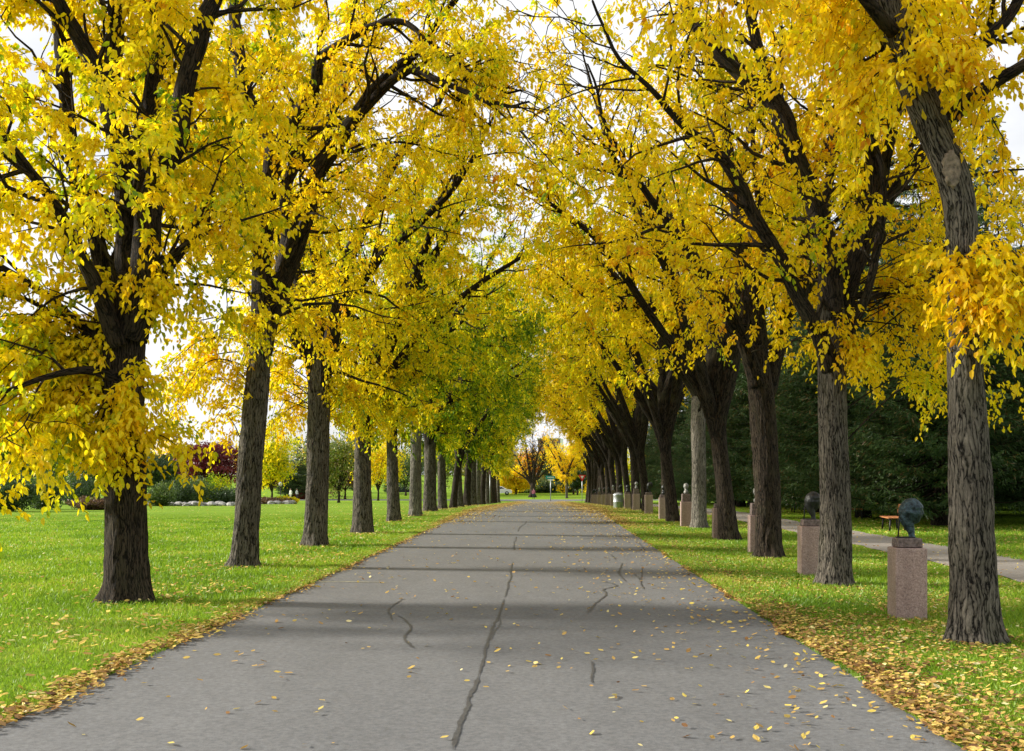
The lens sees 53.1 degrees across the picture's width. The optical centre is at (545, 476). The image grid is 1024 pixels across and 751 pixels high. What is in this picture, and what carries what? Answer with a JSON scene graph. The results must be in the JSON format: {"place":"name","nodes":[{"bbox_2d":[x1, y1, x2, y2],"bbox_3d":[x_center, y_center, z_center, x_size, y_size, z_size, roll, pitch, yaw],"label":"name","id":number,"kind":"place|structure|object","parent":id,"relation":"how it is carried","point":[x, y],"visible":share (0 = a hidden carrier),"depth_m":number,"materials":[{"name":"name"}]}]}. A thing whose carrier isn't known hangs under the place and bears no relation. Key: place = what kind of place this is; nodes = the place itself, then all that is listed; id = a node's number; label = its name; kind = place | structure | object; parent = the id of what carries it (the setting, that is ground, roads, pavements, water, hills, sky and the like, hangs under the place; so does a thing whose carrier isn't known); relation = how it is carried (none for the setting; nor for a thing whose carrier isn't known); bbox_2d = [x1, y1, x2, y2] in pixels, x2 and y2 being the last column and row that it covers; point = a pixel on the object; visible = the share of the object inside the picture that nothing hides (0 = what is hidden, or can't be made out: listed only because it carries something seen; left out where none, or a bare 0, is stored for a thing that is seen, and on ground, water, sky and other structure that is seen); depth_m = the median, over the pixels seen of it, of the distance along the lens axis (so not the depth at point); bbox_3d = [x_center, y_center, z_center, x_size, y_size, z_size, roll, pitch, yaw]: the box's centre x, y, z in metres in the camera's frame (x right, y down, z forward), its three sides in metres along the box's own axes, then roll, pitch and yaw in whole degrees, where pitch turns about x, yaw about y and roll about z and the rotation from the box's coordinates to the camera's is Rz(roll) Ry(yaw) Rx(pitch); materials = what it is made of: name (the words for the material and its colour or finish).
{"place":"outdoors","nodes":[
{"label":"outdoors","id":0,"kind":"place"},
{"bbox_2d":[273,459,291,495],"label":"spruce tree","id":1,"kind":"object","parent":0,"point":[282,491],"visible":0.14,"depth_m":164.44,"materials":[{"name":"green plant"}]},
{"bbox_2d":[299,499,658,499],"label":"cross road","id":2,"kind":"structure","parent":0,"point":[500,499],"depth_m":146.78,"materials":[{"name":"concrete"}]},
{"bbox_2d":[0,500,966,750],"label":"road","id":3,"kind":"structure","parent":0,"point":[373,697],"depth_m":8.86,"materials":[{"name":"grey asphalt"}]},
{"bbox_2d":[388,522,643,748],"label":"road cracks","id":4,"kind":"object","parent":3,"relation":"on","point":[459,723],"visible":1,"depth_m":10.18,"materials":[{"name":"grey asphalt"}]},
{"bbox_2d":[0,475,1023,750],"bbox_3d":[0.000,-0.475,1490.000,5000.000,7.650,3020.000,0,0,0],"label":"lawn","id":5,"kind":"structure","parent":0,"point":[334,507],"depth_m":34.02,"materials":[{"name":"green plant"}]},
{"bbox_2d":[0,471,42,510],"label":"shrub","id":6,"kind":"object","parent":5,"relation":"on","point":[31,495],"visible":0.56,"depth_m":49.95,"materials":[{"name":"green plant"}]},
{"bbox_2d":[0,410,74,500],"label":"shade tree","id":7,"kind":"object","parent":5,"relation":"on","point":[27,464],"visible":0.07,"depth_m":86.71,"materials":[{"name":"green plant"}]},
{"bbox_2d":[18,464,72,508],"bbox_3d":[-27.543,0.595,55.870,3.822,2.613,3.832,0,0,0],"label":"shrub","id":8,"kind":"object","parent":5,"relation":"on","point":[40,505],"visible":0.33,"depth_m":55.47,"materials":[{"name":"green plant"}]},
{"bbox_2d":[22,431,96,503],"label":"shade tree","id":9,"kind":"object","parent":5,"relation":"on","point":[75,465],"visible":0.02,"depth_m":99.17,"materials":[{"name":"green plant"}]},
{"bbox_2d":[39,469,103,505],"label":"shrub","id":10,"kind":"object","parent":5,"relation":"on","point":[84,489],"visible":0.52,"depth_m":71.61,"materials":[{"name":"green plant"}]},
{"bbox_2d":[64,494,103,509],"bbox_3d":[-23.864,1.401,54.062,2.545,0.919,2.784,0,0,-40],"label":"shrub","id":11,"kind":"object","parent":5,"relation":"on","point":[94,504],"visible":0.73,"depth_m":53.46,"materials":[{"name":"brown plant"}]},
{"bbox_2d":[147,481,178,505],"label":"shrub","id":12,"kind":"object","parent":5,"relation":"on","point":[162,496],"visible":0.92,"depth_m":71.47,"materials":[{"name":"green plant"}]},
{"bbox_2d":[146,450,182,487],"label":"shade tree","id":13,"kind":"object","parent":5,"relation":"on","point":[161,461],"visible":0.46,"depth_m":118.67,"materials":[{"name":"green plant"}]},
{"bbox_2d":[0,0,344,604],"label":"elm tree","id":14,"kind":"object","parent":5,"relation":"on","point":[98,363],"visible":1,"depth_m":13.49,"materials":[{"name":"yellow plant"}]},
{"bbox_2d":[159,476,198,502],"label":"shrub","id":15,"kind":"object","parent":5,"relation":"on","point":[182,495],"visible":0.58,"depth_m":77.81,"materials":[{"name":"green plant"}]},
{"bbox_2d":[178,472,217,502],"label":"shrub","id":16,"kind":"object","parent":5,"relation":"on","point":[206,487],"visible":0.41,"depth_m":79.90,"materials":[{"name":"green plant"}]},
{"bbox_2d":[172,439,237,491],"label":"shade tree","id":17,"kind":"object","parent":5,"relation":"on","point":[224,465],"visible":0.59,"depth_m":96.64,"materials":[{"name":"red plant"}]},
{"bbox_2d":[195,467,231,502],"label":"shrub","id":18,"kind":"object","parent":5,"relation":"on","point":[219,482],"visible":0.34,"depth_m":83.84,"materials":[{"name":"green plant"}]},
{"bbox_2d":[204,485,235,502],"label":"shrub","id":19,"kind":"object","parent":5,"relation":"on","point":[227,496],"visible":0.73,"depth_m":79.33,"materials":[{"name":"green plant"}]},
{"bbox_2d":[235,419,304,496],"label":"shade tree","id":20,"kind":"object","parent":5,"relation":"on","point":[273,469],"visible":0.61,"depth_m":127.34,"materials":[{"name":"yellow plant"}]},
{"bbox_2d":[261,496,291,503],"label":"shrub","id":21,"kind":"object","parent":5,"relation":"on","point":[265,499],"visible":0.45,"depth_m":94.29,"materials":[{"name":"green plant"}]},
{"bbox_2d":[282,437,306,498],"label":"spruce tree","id":22,"kind":"object","parent":5,"relation":"on","point":[300,470],"visible":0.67,"depth_m":149.39,"materials":[{"name":"green plant"}]},
{"bbox_2d":[286,417,376,502],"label":"shade tree","id":23,"kind":"object","parent":5,"relation":"on","point":[343,452],"visible":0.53,"depth_m":116.94,"materials":[{"name":"green plant"}]},
{"bbox_2d":[44,0,649,567],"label":"elm tree","id":24,"kind":"object","parent":5,"relation":"on","point":[490,80],"visible":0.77,"depth_m":18.98,"materials":[{"name":"yellow plant"}]},
{"bbox_2d":[329,459,371,498],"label":"shade tree","id":25,"kind":"object","parent":5,"relation":"on","point":[345,488],"visible":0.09,"depth_m":149.50,"materials":[{"name":"green plant"}]},
{"bbox_2d":[176,0,555,547],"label":"elm tree","id":26,"kind":"object","parent":5,"relation":"on","point":[318,419],"visible":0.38,"depth_m":24.56,"materials":[{"name":"yellow plant"}]},
{"bbox_2d":[177,71,566,533],"bbox_3d":[-5.019,-4.891,29.866,11.198,13.223,10.181,0,0,17],"label":"elm tree","id":27,"kind":"object","parent":5,"relation":"on","point":[362,517],"visible":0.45,"depth_m":29.76,"materials":[{"name":"yellow plant"}]},
{"bbox_2d":[348,437,409,500],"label":"shade tree","id":28,"kind":"object","parent":5,"relation":"on","point":[379,463],"visible":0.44,"depth_m":139.02,"materials":[{"name":"yellow plant"}]},
{"bbox_2d":[384,446,423,495],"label":"shade tree","id":29,"kind":"object","parent":5,"relation":"on","point":[407,469],"visible":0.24,"depth_m":163.85,"materials":[{"name":"green plant"}]},
{"bbox_2d":[321,148,546,520],"bbox_3d":[-4.247,-4.693,38.675,10.356,12.890,10.713,0,0,-29],"label":"elm tree","id":30,"kind":"object","parent":5,"relation":"on","point":[393,495],"visible":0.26,"depth_m":38.55,"materials":[{"name":"yellow plant"}]},
{"bbox_2d":[421,439,464,490],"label":"shade tree","id":31,"kind":"object","parent":5,"relation":"on","point":[448,475],"visible":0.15,"depth_m":169.33,"materials":[{"name":"green plant"}]},
{"bbox_2d":[328,178,564,510],"bbox_3d":[-5.002,-5.619,50.136,12.437,14.685,11.307,0,0,-26],"label":"elm tree","id":32,"kind":"object","parent":5,"relation":"on","point":[445,410],"visible":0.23,"depth_m":49.93,"materials":[{"name":"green plant"}]},
{"bbox_2d":[326,179,566,515],"bbox_3d":[-4.394,-5.170,43.628,11.469,13.953,8.304,0,0,27],"label":"elm tree","id":33,"kind":"object","parent":5,"relation":"on","point":[415,500],"visible":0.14,"depth_m":43.63,"materials":[{"name":"yellow plant"}]},
{"bbox_2d":[398,261,550,508],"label":"elm tree","id":34,"kind":"object","parent":5,"relation":"on","point":[442,495],"visible":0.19,"depth_m":55.72,"materials":[{"name":"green plant"}]},
{"bbox_2d":[436,353,550,506],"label":"elm tree","id":35,"kind":"object","parent":5,"relation":"on","point":[478,448],"visible":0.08,"depth_m":66.93,"materials":[{"name":"green plant"}]},
{"bbox_2d":[436,292,561,507],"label":"elm tree","id":36,"kind":"object","parent":5,"relation":"on","point":[455,482],"visible":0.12,"depth_m":61.26,"materials":[{"name":"green plant"}]},
{"bbox_2d":[471,350,549,504],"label":"elm tree","id":37,"kind":"object","parent":5,"relation":"on","point":[492,442],"visible":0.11,"depth_m":78.76,"materials":[{"name":"green plant"}]},
{"bbox_2d":[476,364,544,504],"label":"elm tree","id":38,"kind":"object","parent":5,"relation":"on","point":[478,479],"visible":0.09,"depth_m":84.96,"materials":[{"name":"green plant"}]},
{"bbox_2d":[0,501,1023,750],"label":"fallen leaves","id":39,"kind":"object","parent":5,"relation":"on","point":[880,681],"visible":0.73,"depth_m":10.06,"materials":[{"name":"yellow plant"}]},
{"bbox_2d":[481,352,543,503],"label":"elm tree","id":40,"kind":"object","parent":5,"relation":"on","point":[483,481],"visible":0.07,"depth_m":90.75,"materials":[{"name":"yellow plant"}]},
{"bbox_2d":[485,396,540,503],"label":"elm tree","id":41,"kind":"object","parent":5,"relation":"on","point":[501,463],"visible":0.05,"depth_m":96.72,"materials":[{"name":"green plant"}]},
{"bbox_2d":[490,418,535,503],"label":"elm tree","id":42,"kind":"object","parent":5,"relation":"on","point":[491,501],"visible":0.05,"depth_m":102.79,"materials":[{"name":"green plant"}]},
{"bbox_2d":[492,416,533,502],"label":"elm tree","id":43,"kind":"object","parent":5,"relation":"on","point":[493,492],"depth_m":108.85,"materials":[{"name":"green plant"}]},
{"bbox_2d":[463,298,566,505],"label":"elm tree","id":44,"kind":"object","parent":5,"relation":"on","point":[467,492],"visible":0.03,"depth_m":72.74,"materials":[{"name":"green plant"}]},
{"bbox_2d":[496,416,539,502],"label":"elm tree","id":45,"kind":"object","parent":5,"relation":"on","point":[499,480],"visible":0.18,"depth_m":121.77,"materials":[{"name":"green plant"}]},
{"bbox_2d":[500,465,537,493],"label":"shade tree","id":46,"kind":"object","parent":5,"relation":"on","point":[516,485],"visible":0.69,"depth_m":170.91,"materials":[{"name":"yellow plant"}]},
{"bbox_2d":[505,426,566,496],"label":"bare tree","id":47,"kind":"object","parent":5,"relation":"on","point":[533,477],"visible":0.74,"depth_m":157.82,"materials":[{"name":"brown plant"}]},
{"bbox_2d":[536,461,563,484],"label":"shade tree","id":48,"kind":"object","parent":5,"relation":"on","point":[549,473],"visible":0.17,"depth_m":188.89,"materials":[{"name":"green plant"}]},
{"bbox_2d":[537,480,564,492],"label":"shrub","id":49,"kind":"object","parent":5,"relation":"on","point":[546,489],"visible":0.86,"depth_m":179.38,"materials":[{"name":"green plant"}]},
{"bbox_2d":[539,442,586,494],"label":"shade tree","id":50,"kind":"object","parent":5,"relation":"on","point":[564,453],"visible":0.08,"depth_m":171.35,"materials":[{"name":"yellow plant"}]},
{"bbox_2d":[543,430,583,497],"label":"elm tree","id":51,"kind":"object","parent":5,"relation":"on","point":[573,464],"visible":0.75,"depth_m":153.74,"materials":[{"name":"yellow plant"}]},
{"bbox_2d":[526,368,608,503],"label":"elm tree","id":52,"kind":"object","parent":5,"relation":"on","point":[578,443],"visible":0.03,"depth_m":91.56,"materials":[{"name":"yellow plant"}]},
{"bbox_2d":[534,357,610,492],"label":"elm tree","id":53,"kind":"object","parent":5,"relation":"on","point":[598,460],"visible":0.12,"depth_m":85.84,"materials":[{"name":"yellow plant"}]},
{"bbox_2d":[555,423,590,502],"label":"elm tree","id":54,"kind":"object","parent":5,"relation":"on","point":[589,474],"visible":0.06,"depth_m":116.69,"materials":[{"name":"yellow plant"}]},
{"bbox_2d":[562,467,586,494],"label":"shade tree","id":55,"kind":"object","parent":5,"relation":"on","point":[577,483],"visible":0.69,"depth_m":167.12,"materials":[{"name":"green plant"}]},
{"bbox_2d":[566,414,587,502],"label":"elm tree","id":56,"kind":"object","parent":5,"relation":"on","point":[583,460],"visible":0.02,"depth_m":124.60,"materials":[{"name":"yellow plant"}]},
{"bbox_2d":[570,434,593,502],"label":"elm tree","id":57,"kind":"object","parent":5,"relation":"on","point":[591,466],"visible":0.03,"depth_m":109.51,"materials":[{"name":"yellow plant"}]},
{"bbox_2d":[532,334,633,492],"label":"elm tree","id":58,"kind":"object","parent":5,"relation":"on","point":[599,440],"visible":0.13,"depth_m":74.18,"materials":[{"name":"yellow plant"}]},
{"bbox_2d":[557,413,608,493],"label":"elm tree","id":59,"kind":"object","parent":5,"relation":"on","point":[595,475],"visible":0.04,"depth_m":103.72,"materials":[{"name":"plant"}]},
{"bbox_2d":[527,349,655,504],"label":"elm tree","id":60,"kind":"object","parent":5,"relation":"on","point":[597,447],"visible":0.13,"depth_m":79.83,"materials":[{"name":"yellow plant"}]},
{"bbox_2d":[534,291,652,493],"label":"elm tree","id":61,"kind":"object","parent":5,"relation":"on","point":[620,446],"visible":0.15,"depth_m":62.11,"materials":[{"name":"yellow plant"}]},
{"bbox_2d":[517,327,678,506],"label":"elm tree","id":62,"kind":"object","parent":5,"relation":"on","point":[609,445],"visible":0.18,"depth_m":67.81,"materials":[{"name":"yellow plant"}]},
{"bbox_2d":[517,230,679,510],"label":"elm tree","id":63,"kind":"object","parent":5,"relation":"on","point":[638,436],"visible":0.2,"depth_m":49.83,"materials":[{"name":"yellow plant"}]},
{"bbox_2d":[513,273,687,508],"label":"elm tree","id":64,"kind":"object","parent":5,"relation":"on","point":[629,444],"visible":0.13,"depth_m":55.79,"materials":[{"name":"yellow plant"}]},
{"bbox_2d":[476,140,741,521],"bbox_3d":[3.179,-5.085,37.534,10.245,13.732,8.865,0,0,-26],"label":"elm tree","id":65,"kind":"object","parent":5,"relation":"on","point":[662,417],"visible":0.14,"depth_m":38.01,"materials":[{"name":"yellow plant"}]},
{"bbox_2d":[604,450,630,491],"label":"shade tree","id":66,"kind":"object","parent":5,"relation":"on","point":[628,459],"visible":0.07,"depth_m":178.15,"materials":[{"name":"yellow plant"}]},
{"bbox_2d":[613,493,622,507],"bbox_3d":[4.350,1.427,61.000,0.620,0.930,0.620,0,0,0],"label":"litter bin","id":67,"kind":"object","parent":5,"relation":"on","point":[617,500],"visible":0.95,"depth_m":60.77,"materials":[{"name":"metal"}]},
{"bbox_2d":[624,485,630,508],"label":"bust monument","id":68,"kind":"object","parent":5,"relation":"on","point":[627,499],"visible":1,"depth_m":58.82,"materials":[{"name":"brown stone"}]},
{"bbox_2d":[436,0,820,540],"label":"elm tree","id":69,"kind":"object","parent":5,"relation":"on","point":[713,383],"visible":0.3,"depth_m":26.31,"materials":[{"name":"yellow plant"}]},
{"bbox_2d":[633,482,639,509],"bbox_3d":[4.720,1.020,53.000,0.365,1.486,0.365,0,0,3],"label":"bust monument","id":70,"kind":"object","parent":5,"relation":"on","point":[636,500],"visible":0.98,"depth_m":52.82,"materials":[{"name":"brown stone"}]},
{"bbox_2d":[630,422,660,499],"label":"spruce tree","id":71,"kind":"object","parent":5,"relation":"on","point":[649,461],"visible":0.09,"depth_m":113.14,"materials":[{"name":"green plant"}]},
{"bbox_2d":[501,183,796,494],"bbox_3d":[5.255,-5.703,43.728,13.566,14.904,9.514,0,0,-24],"label":"elm tree","id":72,"kind":"object","parent":5,"relation":"on","point":[654,387],"visible":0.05,"depth_m":43.82,"materials":[{"name":"yellow plant"}]},
{"bbox_2d":[645,482,652,513],"bbox_3d":[4.764,0.983,47.000,0.374,1.453,0.365,0,0,3],"label":"bust monument","id":73,"kind":"object","parent":5,"relation":"on","point":[648,502],"visible":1,"depth_m":46.82,"materials":[{"name":"brown stone"}]},
{"bbox_2d":[488,115,827,527],"bbox_3d":[3.740,-5.064,33.389,11.293,13.738,8.177,0,0,-3],"label":"elm tree","id":74,"kind":"object","parent":5,"relation":"on","point":[699,494],"visible":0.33,"depth_m":33.04,"materials":[{"name":"yellow plant"}]},
{"bbox_2d":[659,485,664,518],"bbox_3d":[4.740,1.020,41.000,0.365,1.381,0.365,0,0,3],"label":"bust monument","id":75,"kind":"object","parent":5,"relation":"on","point":[662,506],"visible":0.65,"depth_m":40.83,"materials":[{"name":"brown stone"}]},
{"bbox_2d":[646,441,679,499],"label":"spruce tree","id":76,"kind":"object","parent":5,"relation":"on","point":[655,455],"visible":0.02,"depth_m":108.42,"materials":[{"name":"green plant"}]},
{"bbox_2d":[647,397,686,501],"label":"spruce tree","id":77,"kind":"object","parent":5,"relation":"on","point":[656,464],"depth_m":101.56,"materials":[{"name":"green plant"}]},
{"bbox_2d":[647,390,691,501],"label":"spruce tree","id":78,"kind":"object","parent":5,"relation":"on","point":[680,417],"visible":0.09,"depth_m":94.85,"materials":[{"name":"green plant"}]},
{"bbox_2d":[659,394,691,500],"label":"spruce tree","id":79,"kind":"object","parent":5,"relation":"on","point":[682,454],"visible":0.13,"depth_m":87.22,"materials":[{"name":"green plant"}]},
{"bbox_2d":[680,483,691,526],"bbox_3d":[4.720,0.967,34.300,0.365,1.486,0.365,0,0,3],"label":"bust monument","id":80,"kind":"object","parent":5,"relation":"on","point":[685,511],"visible":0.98,"depth_m":34.12,"materials":[{"name":"brown stone"}]},
{"bbox_2d":[673,404,745,500],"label":"spruce tree","id":81,"kind":"object","parent":5,"relation":"on","point":[684,473],"visible":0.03,"depth_m":81.20,"materials":[{"name":"green plant"}]},
{"bbox_2d":[674,360,749,505],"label":"spruce tree","id":82,"kind":"object","parent":5,"relation":"on","point":[690,479],"visible":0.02,"depth_m":74.90,"materials":[{"name":"green plant"}]},
{"bbox_2d":[712,500,717,538],"bbox_3d":[4.700,1.020,27.600,0.365,1.381,0.365,0,0,3],"label":"bust monument","id":83,"kind":"object","parent":5,"relation":"on","point":[714,524],"visible":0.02,"depth_m":27.43,"materials":[{"name":"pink stone"}]},
{"bbox_2d":[684,366,752,506],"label":"spruce tree","id":84,"kind":"object","parent":5,"relation":"on","point":[741,504],"visible":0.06,"depth_m":67.82,"materials":[{"name":"green plant"}]},
{"bbox_2d":[748,489,754,552],"bbox_3d":[4.640,0.967,22.400,0.365,1.486,0.365,0,0,3],"label":"bust monument","id":85,"kind":"object","parent":5,"relation":"on","point":[751,532],"visible":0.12,"depth_m":22.23,"materials":[{"name":"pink stone"}]},
{"bbox_2d":[705,284,797,501],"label":"spruce tree","id":86,"kind":"object","parent":5,"relation":"on","point":[738,452],"visible":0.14,"depth_m":60.81,"materials":[{"name":"green plant"}]},
{"bbox_2d":[481,0,1023,586],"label":"elm tree","id":87,"kind":"object","parent":5,"relation":"on","point":[831,326],"visible":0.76,"depth_m":15.69,"materials":[{"name":"yellow plant"}]},
{"bbox_2d":[516,0,1004,558],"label":"elm tree","id":88,"kind":"object","parent":5,"relation":"on","point":[748,328],"visible":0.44,"depth_m":21.01,"materials":[{"name":"yellow plant"}]},
{"bbox_2d":[732,255,857,509],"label":"spruce tree","id":89,"kind":"object","parent":5,"relation":"on","point":[751,463],"visible":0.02,"depth_m":54.77,"materials":[{"name":"green plant"}]},
{"bbox_2d":[797,491,819,574],"bbox_3d":[4.534,0.983,17.500,0.374,1.453,0.365,0,0,3],"label":"bust monument","id":90,"kind":"object","parent":5,"relation":"on","point":[808,529],"visible":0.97,"depth_m":17.33,"materials":[{"name":"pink stone"}]},
{"bbox_2d":[743,268,873,511],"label":"spruce tree","id":91,"kind":"object","parent":5,"relation":"on","point":[796,424],"visible":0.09,"depth_m":48.08,"materials":[{"name":"green plant"}]},
{"bbox_2d":[599,0,1023,646],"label":"elm tree","id":92,"kind":"object","parent":5,"relation":"on","point":[903,36],"visible":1,"depth_m":10.31,"materials":[{"name":"yellow plant"}]},
{"bbox_2d":[747,122,947,517],"bbox_3d":[13.265,-7.281,42.309,9.561,17.977,9.396,0,0,-11],"label":"spruce tree","id":93,"kind":"object","parent":5,"relation":"on","point":[810,438],"visible":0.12,"depth_m":41.93,"materials":[{"name":"green plant"}]},
{"bbox_2d":[879,504,904,530],"bbox_3d":[10.846,1.279,31.796,0.647,0.847,1.500,0,0,8],"label":"park bench","id":94,"kind":"object","parent":5,"relation":"on","point":[889,518],"visible":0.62,"depth_m":31.86,"materials":[{"name":"orange wood"}]},
{"bbox_2d":[887,498,926,619],"bbox_3d":[4.334,0.983,12.250,0.374,1.453,0.365,0,0,3],"label":"bust monument","id":95,"kind":"object","parent":5,"relation":"on","point":[906,577],"visible":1,"depth_m":12.07,"materials":[{"name":"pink stone"}]},
{"bbox_2d":[803,92,1023,525],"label":"spruce tree","id":96,"kind":"object","parent":5,"relation":"on","point":[904,450],"visible":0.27,"depth_m":34.27,"materials":[{"name":"green plant"}]},
{"bbox_2d":[898,111,1023,507],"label":"spruce tree","id":97,"kind":"object","parent":5,"relation":"on","point":[986,222],"visible":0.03,"depth_m":43.60,"materials":[{"name":"green plant"}]},
{"bbox_2d":[986,325,1023,517],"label":"spruce tree","id":98,"kind":"object","parent":5,"relation":"on","point":[1019,492],"visible":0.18,"depth_m":36.83,"materials":[{"name":"green plant"}]},
{"bbox_2d":[0,0,1023,474],"label":"sky","id":99,"kind":"structure","parent":0,"point":[1014,117],"materials":[{"name":"white"}]},
{"bbox_2d":[537,438,562,450],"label":"apartment building","id":100,"kind":"structure","parent":0,"point":[560,441],"depth_m":330.00,"materials":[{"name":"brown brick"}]},
{"bbox_2d":[653,504,1023,581],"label":"footpath","id":101,"kind":"structure","parent":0,"point":[1009,564],"depth_m":24.34,"materials":[{"name":"grey concrete"}]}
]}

